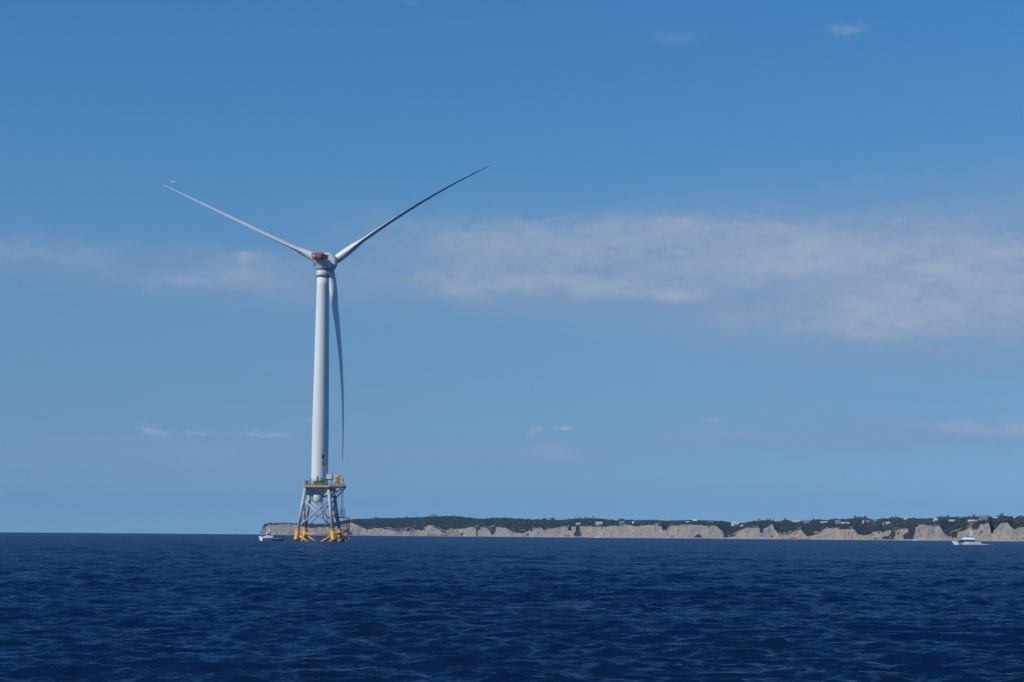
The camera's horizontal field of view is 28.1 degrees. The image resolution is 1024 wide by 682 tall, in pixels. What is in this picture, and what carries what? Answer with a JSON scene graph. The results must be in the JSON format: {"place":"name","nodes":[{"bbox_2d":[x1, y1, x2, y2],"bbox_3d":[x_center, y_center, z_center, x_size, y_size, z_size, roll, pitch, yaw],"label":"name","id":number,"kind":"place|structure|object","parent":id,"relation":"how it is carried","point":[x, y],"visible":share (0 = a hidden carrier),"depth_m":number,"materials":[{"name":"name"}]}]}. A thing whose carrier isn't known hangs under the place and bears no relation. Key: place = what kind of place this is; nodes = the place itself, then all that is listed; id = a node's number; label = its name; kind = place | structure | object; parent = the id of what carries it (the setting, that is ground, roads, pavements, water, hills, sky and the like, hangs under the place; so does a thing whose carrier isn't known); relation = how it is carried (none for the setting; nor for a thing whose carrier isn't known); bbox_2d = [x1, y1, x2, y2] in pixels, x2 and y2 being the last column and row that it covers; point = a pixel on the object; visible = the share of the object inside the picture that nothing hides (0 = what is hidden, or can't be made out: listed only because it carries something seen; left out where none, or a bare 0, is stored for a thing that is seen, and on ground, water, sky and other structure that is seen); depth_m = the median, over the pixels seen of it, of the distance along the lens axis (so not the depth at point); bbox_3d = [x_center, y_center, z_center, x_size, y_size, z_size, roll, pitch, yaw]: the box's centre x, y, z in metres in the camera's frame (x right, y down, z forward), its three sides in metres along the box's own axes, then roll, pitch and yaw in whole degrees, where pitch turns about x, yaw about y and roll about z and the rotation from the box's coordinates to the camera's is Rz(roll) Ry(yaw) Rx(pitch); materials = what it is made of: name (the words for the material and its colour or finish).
{"place":"outdoors","nodes":[
{"label":"outdoors","id":0,"kind":"place"},
{"bbox_2d":[0,532,1023,681],"bbox_3d":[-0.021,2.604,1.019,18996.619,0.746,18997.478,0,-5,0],"label":"water","id":1,"kind":"structure","parent":0,"point":[118,607],"depth_m":68.22,"materials":[{"name":"blue liquid"}]},
{"bbox_2d":[259,526,282,540],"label":"fishing boat","id":2,"kind":"object","parent":1,"relation":"on","point":[268,536],"visible":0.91,"depth_m":725.72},
{"bbox_2d":[165,166,488,541],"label":"wind turbine","id":3,"kind":"object","parent":1,"relation":"in","point":[318,488],"visible":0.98,"depth_m":720.71,"materials":[{"name":"paint"}]},
{"bbox_2d":[325,474,332,479],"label":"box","id":4,"kind":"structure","parent":3,"relation":"in","point":[328,476],"depth_m":716.53,"materials":[{"name":"metal"}]},
{"bbox_2d":[952,528,980,544],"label":"motor yacht","id":5,"kind":"object","parent":1,"relation":"on","point":[968,540],"visible":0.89,"depth_m":921.77,"materials":[{"name":"white plastic"}]},
{"bbox_2d":[0,0,1023,533],"label":"sky","id":6,"kind":"structure","parent":0,"point":[741,261],"materials":[{"name":"blue"}]},
{"bbox_2d":[260,517,1023,541],"bbox_3d":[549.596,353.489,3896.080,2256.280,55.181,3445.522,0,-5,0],"label":"island terrain","id":7,"kind":"structure","parent":0,"point":[1003,531],"depth_m":3680.73,"materials":[{"name":"beige stone"}]},
{"bbox_2d":[263,515,1023,534],"bbox_3d":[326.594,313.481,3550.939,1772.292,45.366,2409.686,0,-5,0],"label":"scrubland","id":8,"kind":"structure","parent":7,"relation":"on","point":[912,521],"depth_m":3626.41,"materials":[{"name":"green plant"}]},
{"bbox_2d":[979,515,987,519],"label":"house","id":9,"kind":"structure","parent":7,"relation":"on","point":[985,517],"depth_m":2998.07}
]}

